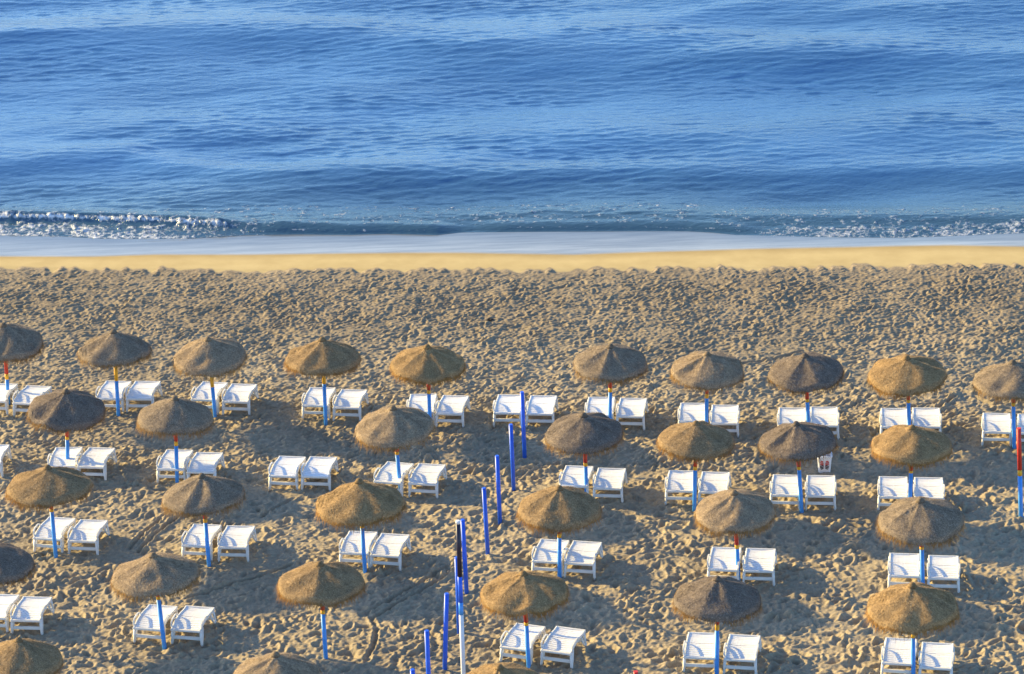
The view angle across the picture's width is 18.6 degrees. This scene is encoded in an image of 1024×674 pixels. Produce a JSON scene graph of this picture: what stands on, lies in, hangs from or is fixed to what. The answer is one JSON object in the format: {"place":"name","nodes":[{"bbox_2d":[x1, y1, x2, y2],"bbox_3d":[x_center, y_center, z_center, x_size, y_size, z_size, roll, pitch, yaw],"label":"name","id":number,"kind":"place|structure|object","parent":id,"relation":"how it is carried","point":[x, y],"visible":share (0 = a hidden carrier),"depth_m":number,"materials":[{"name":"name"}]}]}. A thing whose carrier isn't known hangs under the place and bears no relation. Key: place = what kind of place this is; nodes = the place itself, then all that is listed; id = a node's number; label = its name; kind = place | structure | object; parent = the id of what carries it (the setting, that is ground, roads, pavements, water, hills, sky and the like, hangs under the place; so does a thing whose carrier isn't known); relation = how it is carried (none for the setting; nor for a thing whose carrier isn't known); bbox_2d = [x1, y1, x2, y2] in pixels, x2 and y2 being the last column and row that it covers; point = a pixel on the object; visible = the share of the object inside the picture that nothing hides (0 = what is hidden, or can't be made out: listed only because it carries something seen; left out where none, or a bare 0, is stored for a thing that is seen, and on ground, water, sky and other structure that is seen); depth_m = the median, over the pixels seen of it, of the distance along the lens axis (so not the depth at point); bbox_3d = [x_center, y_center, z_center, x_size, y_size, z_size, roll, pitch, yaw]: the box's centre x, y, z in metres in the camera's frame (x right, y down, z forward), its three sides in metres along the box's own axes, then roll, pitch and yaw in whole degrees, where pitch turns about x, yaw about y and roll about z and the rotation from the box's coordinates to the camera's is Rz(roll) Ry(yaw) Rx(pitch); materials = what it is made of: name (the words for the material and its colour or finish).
{"place":"outdoors","nodes":[
{"label":"outdoors","id":0,"kind":"place"},
{"bbox_2d":[0,231,1023,673],"bbox_3d":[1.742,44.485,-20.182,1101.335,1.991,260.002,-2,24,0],"label":"sand beach","id":1,"kind":"structure","parent":0,"point":[552,305],"depth_m":73.61,"materials":[{"name":"beige sand"}]},
{"bbox_2d":[0,383,17,415],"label":"sun lounger","id":2,"kind":"object","parent":1,"relation":"on","point":[4,394],"visible":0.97,"depth_m":75.53,"materials":[{"name":"white plastic"}]},
{"bbox_2d":[0,594,19,631],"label":"sun lounger","id":3,"kind":"object","parent":1,"relation":"on","point":[7,601],"visible":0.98,"depth_m":65.73,"materials":[{"name":"white plastic"}]},
{"bbox_2d":[0,542,39,593],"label":"thatched umbrella","id":4,"kind":"object","parent":1,"relation":"on","point":[17,564],"visible":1,"depth_m":64.32,"materials":[{"name":"wicker"}]},
{"bbox_2d":[0,322,45,404],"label":"thatched umbrella","id":5,"kind":"object","parent":1,"relation":"on","point":[19,343],"visible":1,"depth_m":74.82,"materials":[{"name":"wicker"}]},
{"bbox_2d":[12,385,51,416],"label":"sun lounger","id":6,"kind":"object","parent":1,"relation":"on","point":[27,394],"visible":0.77,"depth_m":75.40,"materials":[{"name":"white plastic"}]},
{"bbox_2d":[10,596,54,634],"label":"sun lounger","id":7,"kind":"object","parent":1,"relation":"on","point":[30,608],"visible":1,"depth_m":65.46,"materials":[{"name":"white plastic"}]},
{"bbox_2d":[0,637,65,673],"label":"thatched umbrella","id":8,"kind":"object","parent":1,"relation":"on","point":[19,655],"visible":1,"depth_m":60.66,"materials":[{"name":"wicker"}]},
{"bbox_2d":[4,464,95,557],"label":"thatched umbrella","id":9,"kind":"object","parent":1,"relation":"on","point":[46,486],"visible":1,"depth_m":67.43,"materials":[{"name":"brown wicker"}]},
{"bbox_2d":[33,517,75,552],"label":"sun lounger","id":10,"kind":"object","parent":1,"relation":"on","point":[62,526],"visible":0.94,"depth_m":68.82,"materials":[{"name":"white plastic"}]},
{"bbox_2d":[47,447,82,469],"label":"sun lounger","id":11,"kind":"object","parent":1,"relation":"on","point":[57,456],"visible":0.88,"depth_m":72.14,"materials":[{"name":"white plastic"}]},
{"bbox_2d":[25,388,107,458],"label":"thatched umbrella","id":12,"kind":"object","parent":1,"relation":"on","point":[66,410],"visible":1,"depth_m":71.16,"materials":[{"name":"brown wicker"}]},
{"bbox_2d":[67,519,109,554],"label":"sun lounger","id":13,"kind":"object","parent":1,"relation":"on","point":[86,531],"visible":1,"depth_m":68.68,"materials":[{"name":"white plastic"}]},
{"bbox_2d":[76,447,116,479],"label":"sun lounger","id":14,"kind":"object","parent":1,"relation":"on","point":[94,457],"visible":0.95,"depth_m":71.95,"materials":[{"name":"white plastic"}]},
{"bbox_2d":[95,381,131,412],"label":"sun lounger","id":15,"kind":"object","parent":1,"relation":"on","point":[106,391],"visible":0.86,"depth_m":75.39,"materials":[{"name":"white plastic"}]},
{"bbox_2d":[75,329,153,416],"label":"thatched umbrella","id":16,"kind":"object","parent":1,"relation":"on","point":[113,347],"visible":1,"depth_m":74.07,"materials":[{"name":"wicker"}]},
{"bbox_2d":[125,381,162,412],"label":"sun lounger","id":17,"kind":"object","parent":1,"relation":"on","point":[142,390],"visible":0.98,"depth_m":75.29,"materials":[{"name":"white plastic"}]},
{"bbox_2d":[133,604,177,643],"bbox_3d":[-7.438,5.951,65.211,0.706,0.544,1.060,3,25,12],"label":"sun lounger","id":18,"kind":"object","parent":1,"relation":"on","point":[147,619],"visible":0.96,"depth_m":64.96,"materials":[{"name":"white plastic"}]},
{"bbox_2d":[109,552,203,649],"bbox_3d":[-7.261,5.568,64.320,2.034,2.508,2.046,-17,24,-30],"label":"thatched umbrella","id":19,"kind":"object","parent":1,"relation":"on","point":[154,574],"visible":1,"depth_m":63.60,"materials":[{"name":"brown wicker"}]},
{"bbox_2d":[156,449,193,483],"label":"sun lounger","id":20,"kind":"object","parent":1,"relation":"on","point":[166,461],"visible":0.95,"depth_m":71.69,"materials":[{"name":"white plastic"}]},
{"bbox_2d":[135,396,216,482],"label":"thatched umbrella","id":21,"kind":"object","parent":1,"relation":"on","point":[174,416],"visible":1,"depth_m":70.54,"materials":[{"name":"brown wicker"}]},
{"bbox_2d":[170,605,215,647],"bbox_3d":[-6.645,5.967,65.090,0.706,0.544,1.060,3,24,12],"label":"sun lounger","id":22,"kind":"object","parent":1,"relation":"on","point":[192,619],"visible":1,"depth_m":64.84,"materials":[{"name":"white plastic"}]},
{"bbox_2d":[181,524,221,561],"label":"sun lounger","id":23,"kind":"object","parent":1,"relation":"on","point":[194,537],"visible":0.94,"depth_m":68.21,"materials":[{"name":"white plastic"}]},
{"bbox_2d":[159,473,246,566],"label":"thatched umbrella","id":24,"kind":"object","parent":1,"relation":"on","point":[201,495],"visible":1,"depth_m":66.86,"materials":[{"name":"brown wicker"}]},
{"bbox_2d":[186,452,224,477],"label":"sun lounger","id":25,"kind":"object","parent":1,"relation":"on","point":[204,462],"visible":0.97,"depth_m":71.64,"materials":[{"name":"white plastic"}]},
{"bbox_2d":[191,381,227,414],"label":"sun lounger","id":26,"kind":"object","parent":1,"relation":"on","point":[202,391],"visible":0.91,"depth_m":75.07,"materials":[{"name":"white plastic"}]},
{"bbox_2d":[170,336,248,417],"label":"thatched umbrella","id":27,"kind":"object","parent":1,"relation":"on","point":[211,357],"visible":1,"depth_m":73.62,"materials":[{"name":"wicker"}]},
{"bbox_2d":[217,525,256,562],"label":"sun lounger","id":28,"kind":"object","parent":1,"relation":"on","point":[235,537],"visible":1,"depth_m":68.06,"materials":[{"name":"white plastic"}]},
{"bbox_2d":[222,383,258,415],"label":"sun lounger","id":29,"kind":"object","parent":1,"relation":"on","point":[238,393],"visible":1,"depth_m":74.85,"materials":[{"name":"white plastic"}]},
{"bbox_2d":[234,651,321,673],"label":"thatched umbrella","id":30,"kind":"object","parent":1,"relation":"on","point":[275,662],"visible":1,"depth_m":59.95,"materials":[{"name":"wicker"}]},
{"bbox_2d":[268,456,305,490],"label":"sun lounger","id":31,"kind":"object","parent":1,"relation":"on","point":[286,466],"visible":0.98,"depth_m":71.21,"materials":[{"name":"white plastic"}]},
{"bbox_2d":[301,387,335,418],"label":"sun lounger","id":32,"kind":"object","parent":1,"relation":"on","point":[313,397],"visible":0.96,"depth_m":74.55,"materials":[{"name":"white plastic"}]},
{"bbox_2d":[301,456,338,490],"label":"sun lounger","id":33,"kind":"object","parent":1,"relation":"on","point":[318,467],"visible":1,"depth_m":71.08,"materials":[{"name":"white plastic"}]},
{"bbox_2d":[275,561,368,658],"bbox_3d":[-3.852,5.699,63.703,1.993,2.507,2.005,-2,22,0],"label":"thatched umbrella","id":34,"kind":"object","parent":1,"relation":"on","point":[322,585],"visible":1,"depth_m":62.99,"materials":[{"name":"brown wicker"}]},
{"bbox_2d":[283,336,363,425],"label":"thatched umbrella","id":35,"kind":"object","parent":1,"relation":"on","point":[323,357],"visible":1,"depth_m":73.24,"materials":[{"name":"wicker"}]},
{"bbox_2d":[332,389,368,420],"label":"sun lounger","id":36,"kind":"object","parent":1,"relation":"on","point":[352,399],"visible":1,"depth_m":74.41,"materials":[{"name":"white plastic"}]},
{"bbox_2d":[339,531,377,567],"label":"sun lounger","id":37,"kind":"object","parent":1,"relation":"on","point":[351,544],"visible":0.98,"depth_m":67.67,"materials":[{"name":"white plastic"}]},
{"bbox_2d":[314,478,409,572],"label":"thatched umbrella","id":38,"kind":"object","parent":1,"relation":"on","point":[360,503],"visible":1,"depth_m":66.25,"materials":[{"name":"brown wicker"}]},
{"bbox_2d":[370,533,410,571],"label":"sun lounger","id":39,"kind":"object","parent":1,"relation":"on","point":[389,545],"visible":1,"depth_m":67.56,"materials":[{"name":"white plastic"}]},
{"bbox_2d":[373,461,413,496],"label":"sun lounger","id":40,"kind":"object","parent":1,"relation":"on","point":[387,473],"visible":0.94,"depth_m":70.80,"materials":[{"name":"white plastic"}]},
{"bbox_2d":[354,405,435,488],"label":"thatched umbrella","id":41,"kind":"object","parent":1,"relation":"on","point":[394,429],"visible":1,"depth_m":69.66,"materials":[{"name":"brown wicker"}]},
{"bbox_2d":[406,394,437,423],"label":"sun lounger","id":42,"kind":"object","parent":1,"relation":"on","point":[419,401],"visible":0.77,"depth_m":74.22,"materials":[{"name":"white plastic"}]},
{"bbox_2d":[408,463,446,498],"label":"sun lounger","id":43,"kind":"object","parent":1,"relation":"on","point":[424,474],"visible":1,"depth_m":70.64,"materials":[{"name":"white plastic"}]},
{"bbox_2d":[388,344,468,416],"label":"thatched umbrella","id":44,"kind":"object","parent":1,"relation":"on","point":[428,365],"visible":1,"depth_m":72.77,"materials":[{"name":"wicker"}]},
{"bbox_2d":[442,592,448,669],"bbox_3d":[-1.343,6.089,63.094,0.099,2.072,0.099,3,24,2],"label":"blue post","id":45,"kind":"object","parent":1,"relation":"on","point":[445,627],"visible":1,"depth_m":62.99,"materials":[{"name":"paint"}]},
{"bbox_2d":[435,395,470,427],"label":"sun lounger","id":46,"kind":"object","parent":1,"relation":"on","point":[454,405],"visible":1,"depth_m":73.94,"materials":[{"name":"white plastic"}]},
{"bbox_2d":[456,519,465,673],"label":"striped pole","id":47,"kind":"object","parent":1,"relation":"on","point":[460,591],"visible":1,"depth_m":60.52,"materials":[{"name":"white paint"}]},
{"bbox_2d":[460,519,468,593],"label":"blue post","id":48,"kind":"object","parent":1,"relation":"on","point":[464,557],"visible":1,"depth_m":65.92,"materials":[{"name":"paint"}]},
{"bbox_2d":[482,487,489,554],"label":"blue post","id":49,"kind":"object","parent":1,"relation":"on","point":[485,517],"visible":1,"depth_m":67.51,"materials":[{"name":"paint"}]},
{"bbox_2d":[495,455,501,524],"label":"blue post","id":50,"kind":"object","parent":1,"relation":"on","point":[498,486],"visible":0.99,"depth_m":68.93,"materials":[{"name":"metal"}]},
{"bbox_2d":[466,662,537,673],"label":"thatched umbrella","id":51,"kind":"object","parent":1,"relation":"on","point":[504,668],"visible":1,"depth_m":59.42,"materials":[{"name":"wicker"}]},
{"bbox_2d":[493,394,525,427],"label":"sun lounger","id":52,"kind":"object","parent":1,"relation":"on","point":[507,404],"visible":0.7,"depth_m":73.76,"materials":[{"name":"white plastic"}]},
{"bbox_2d":[509,423,515,490],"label":"blue post","id":53,"kind":"object","parent":1,"relation":"on","point":[512,460],"visible":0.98,"depth_m":70.33,"materials":[{"name":"paint"}]},
{"bbox_2d":[499,623,545,664],"bbox_3d":[0.228,6.237,63.943,0.706,0.544,1.060,6,25,18],"label":"sun lounger","id":54,"kind":"object","parent":1,"relation":"on","point":[514,638],"visible":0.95,"depth_m":63.72,"materials":[{"name":"white plastic"}]},
{"bbox_2d":[520,391,526,457],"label":"blue post","id":55,"kind":"object","parent":1,"relation":"on","point":[523,428],"visible":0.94,"depth_m":71.75,"materials":[{"name":"paint"}]},
{"bbox_2d":[477,570,574,667],"bbox_3d":[0.293,5.854,63.068,2.016,2.499,2.028,-9,22,-16],"label":"thatched umbrella","id":56,"kind":"object","parent":1,"relation":"on","point":[514,594],"visible":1,"depth_m":62.37,"materials":[{"name":"brown wicker"}]},
{"bbox_2d":[525,395,558,427],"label":"sun lounger","id":57,"kind":"object","parent":1,"relation":"on","point":[540,405],"visible":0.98,"depth_m":73.72,"materials":[{"name":"white plastic"}]},
{"bbox_2d":[531,539,569,576],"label":"sun lounger","id":58,"kind":"object","parent":1,"relation":"on","point":[545,551],"visible":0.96,"depth_m":67.03,"materials":[{"name":"white plastic"}]},
{"bbox_2d":[516,485,603,577],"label":"thatched umbrella","id":59,"kind":"object","parent":1,"relation":"on","point":[559,509],"visible":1,"depth_m":65.80,"materials":[{"name":"brown wicker"}]},
{"bbox_2d":[540,626,586,668],"bbox_3d":[1.051,6.281,63.712,0.706,0.544,1.060,6,25,18],"label":"sun lounger","id":60,"kind":"object","parent":1,"relation":"on","point":[561,640],"visible":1,"depth_m":63.48,"materials":[{"name":"white plastic"}]},
{"bbox_2d":[559,465,594,492],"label":"sun lounger","id":61,"kind":"object","parent":1,"relation":"on","point":[571,475],"visible":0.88,"depth_m":70.25,"materials":[{"name":"white plastic"}]},
{"bbox_2d":[563,540,602,579],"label":"sun lounger","id":62,"kind":"object","parent":1,"relation":"on","point":[583,553],"visible":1,"depth_m":66.87,"materials":[{"name":"white plastic"}]},
{"bbox_2d":[543,412,626,491],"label":"thatched umbrella","id":63,"kind":"object","parent":1,"relation":"on","point":[585,434],"visible":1,"depth_m":68.94,"materials":[{"name":"brown wicker"}]},
{"bbox_2d":[585,397,615,418],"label":"sun lounger","id":64,"kind":"object","parent":1,"relation":"on","point":[596,404],"visible":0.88,"depth_m":73.69,"materials":[{"name":"white plastic"}]},
{"bbox_2d":[571,343,648,418],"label":"thatched umbrella","id":65,"kind":"object","parent":1,"relation":"on","point":[610,364],"visible":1,"depth_m":72.28,"materials":[{"name":"wicker"}]},
{"bbox_2d":[593,468,627,502],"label":"sun lounger","id":66,"kind":"object","parent":1,"relation":"on","point":[610,478],"visible":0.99,"depth_m":69.98,"materials":[{"name":"white plastic"}]},
{"bbox_2d":[616,398,647,430],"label":"sun lounger","id":67,"kind":"object","parent":1,"relation":"on","point":[632,407],"visible":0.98,"depth_m":73.39,"materials":[{"name":"white plastic"}]},
{"bbox_2d":[664,470,697,504],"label":"sun lounger","id":68,"kind":"object","parent":1,"relation":"on","point":[679,481],"visible":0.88,"depth_m":69.82,"materials":[{"name":"white plastic"}]},
{"bbox_2d":[678,403,708,422],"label":"sun lounger","id":69,"kind":"object","parent":1,"relation":"on","point":[690,412],"visible":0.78,"depth_m":73.21,"materials":[{"name":"white plastic"}]},
{"bbox_2d":[655,420,735,511],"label":"thatched umbrella","id":70,"kind":"object","parent":1,"relation":"on","point":[695,441],"visible":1,"depth_m":68.41,"materials":[{"name":"brown wicker"}]},
{"bbox_2d":[682,632,720,671],"bbox_3d":[3.844,6.345,63.286,0.706,0.544,1.060,1,24,8],"label":"sun lounger","id":71,"kind":"object","parent":1,"relation":"on","point":[699,645],"visible":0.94,"depth_m":63.02,"materials":[{"name":"white plastic"}]},
{"bbox_2d":[669,351,746,421],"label":"thatched umbrella","id":72,"kind":"object","parent":1,"relation":"on","point":[712,372],"visible":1,"depth_m":71.77,"materials":[{"name":"wicker"}]},
{"bbox_2d":[697,471,731,504],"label":"sun lounger","id":73,"kind":"object","parent":1,"relation":"on","point":[712,482],"visible":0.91,"depth_m":69.78,"materials":[{"name":"white plastic"}]},
{"bbox_2d":[670,575,763,673],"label":"thatched umbrella","id":74,"kind":"object","parent":1,"relation":"on","point":[717,599],"visible":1,"depth_m":61.85,"materials":[{"name":"brown wicker"}]},
{"bbox_2d":[709,405,739,437],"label":"sun lounger","id":75,"kind":"object","parent":1,"relation":"on","point":[724,414],"visible":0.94,"depth_m":73.01,"materials":[{"name":"white plastic"}]},
{"bbox_2d":[707,547,742,579],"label":"sun lounger","id":76,"kind":"object","parent":1,"relation":"on","point":[721,559],"visible":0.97,"depth_m":66.43,"materials":[{"name":"white plastic"}]},
{"bbox_2d":[693,489,777,579],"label":"thatched umbrella","id":77,"kind":"object","parent":1,"relation":"on","point":[737,512],"visible":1,"depth_m":65.28,"materials":[{"name":"brown wicker"}]},
{"bbox_2d":[723,634,761,673],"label":"sun lounger","id":78,"kind":"object","parent":1,"relation":"on","point":[742,648],"visible":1,"depth_m":62.91,"materials":[{"name":"white plastic"}]},
{"bbox_2d":[742,548,776,585],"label":"sun lounger","id":79,"kind":"object","parent":1,"relation":"on","point":[759,560],"visible":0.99,"depth_m":66.30,"materials":[{"name":"white plastic"}]},
{"bbox_2d":[770,474,802,509],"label":"sun lounger","id":80,"kind":"object","parent":1,"relation":"on","point":[782,485],"visible":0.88,"depth_m":69.46,"materials":[{"name":"white plastic"}]},
{"bbox_2d":[777,407,806,425],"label":"sun lounger","id":81,"kind":"object","parent":1,"relation":"on","point":[788,414],"visible":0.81,"depth_m":72.89,"materials":[{"name":"white plastic"}]},
{"bbox_2d":[756,421,839,512],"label":"thatched umbrella","id":82,"kind":"object","parent":1,"relation":"on","point":[799,443],"visible":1,"depth_m":68.21,"materials":[{"name":"brown wicker"}]},
{"bbox_2d":[765,351,846,421],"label":"thatched umbrella","id":83,"kind":"object","parent":1,"relation":"on","point":[806,373],"visible":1,"depth_m":71.47,"materials":[{"name":"wicker"}]},
{"bbox_2d":[805,475,836,510],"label":"sun lounger","id":84,"kind":"object","parent":1,"relation":"on","point":[820,486],"visible":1,"depth_m":69.34,"materials":[{"name":"white plastic"}]},
{"bbox_2d":[810,407,839,439],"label":"sun lounger","id":85,"kind":"object","parent":1,"relation":"on","point":[827,416],"visible":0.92,"depth_m":72.67,"materials":[{"name":"white plastic"}]},
{"bbox_2d":[879,408,906,433],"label":"sun lounger","id":86,"kind":"object","parent":1,"relation":"on","point":[889,417],"visible":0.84,"depth_m":72.48,"materials":[{"name":"white plastic"}]},
{"bbox_2d":[877,476,908,509],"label":"sun lounger","id":87,"kind":"object","parent":1,"relation":"on","point":[892,487],"visible":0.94,"depth_m":69.25,"materials":[{"name":"white plastic"}]},
{"bbox_2d":[881,637,917,673],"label":"sun lounger","id":88,"kind":"object","parent":1,"relation":"on","point":[895,651],"visible":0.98,"depth_m":62.52,"materials":[{"name":"white plastic"}]},
{"bbox_2d":[887,553,919,587],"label":"sun lounger","id":89,"kind":"object","parent":1,"relation":"on","point":[903,565],"visible":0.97,"depth_m":65.90,"materials":[{"name":"white plastic"}]},
{"bbox_2d":[864,354,948,424],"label":"thatched umbrella","id":90,"kind":"object","parent":1,"relation":"on","point":[907,376],"visible":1,"depth_m":71.11,"materials":[{"name":"brown wicker"}]},
{"bbox_2d":[868,424,953,496],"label":"thatched umbrella","id":91,"kind":"object","parent":1,"relation":"on","point":[912,446],"visible":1,"depth_m":67.81,"materials":[{"name":"brown wicker"}]},
{"bbox_2d":[861,582,961,673],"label":"thatched umbrella","id":92,"kind":"object","parent":1,"relation":"on","point":[912,609],"visible":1,"depth_m":61.28,"materials":[{"name":"brown wicker"}]},
{"bbox_2d":[874,496,966,582],"bbox_3d":[8.528,4.465,65.263,2.037,2.520,2.045,-18,29,-26],"label":"thatched umbrella","id":93,"kind":"object","parent":1,"relation":"on","point":[921,521],"visible":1,"depth_m":64.53,"materials":[{"name":"brown wicker"}]},
{"bbox_2d":[911,407,941,431],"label":"sun lounger","id":94,"kind":"object","parent":1,"relation":"on","point":[927,417],"visible":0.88,"depth_m":72.33,"materials":[{"name":"white plastic"}]},
{"bbox_2d":[912,477,944,498],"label":"sun lounger","id":95,"kind":"object","parent":1,"relation":"on","point":[930,487],"visible":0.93,"depth_m":69.19,"materials":[{"name":"white plastic"}]},
{"bbox_2d":[918,642,954,673],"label":"sun lounger","id":96,"kind":"object","parent":1,"relation":"on","point":[936,656],"visible":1,"depth_m":62.42,"materials":[{"name":"white plastic"}]},
{"bbox_2d":[927,555,959,592],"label":"sun lounger","id":97,"kind":"object","parent":1,"relation":"on","point":[943,567],"visible":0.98,"depth_m":65.69,"materials":[{"name":"white plastic"}]},
{"bbox_2d":[968,359,1023,448],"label":"thatched umbrella","id":98,"kind":"object","parent":1,"relation":"on","point":[998,382],"visible":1,"depth_m":70.69,"materials":[{"name":"brown plant"}]},
{"bbox_2d":[981,413,1011,446],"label":"sun lounger","id":99,"kind":"object","parent":1,"relation":"on","point":[996,423],"visible":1,"depth_m":71.91,"materials":[{"name":"white plastic"}]},
{"bbox_2d":[1016,427,1022,516],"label":"umbrella pole","id":100,"kind":"object","parent":1,"relation":"on","point":[1019,469],"visible":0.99,"depth_m":68.10,"materials":[{"name":"blue paint"}]},
{"bbox_2d":[0,0,1023,238],"bbox_3d":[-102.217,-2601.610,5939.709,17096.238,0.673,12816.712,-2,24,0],"label":"sea","id":101,"kind":"structure","parent":0,"point":[155,119],"depth_m":93.08,"materials":[{"name":"liquid"}]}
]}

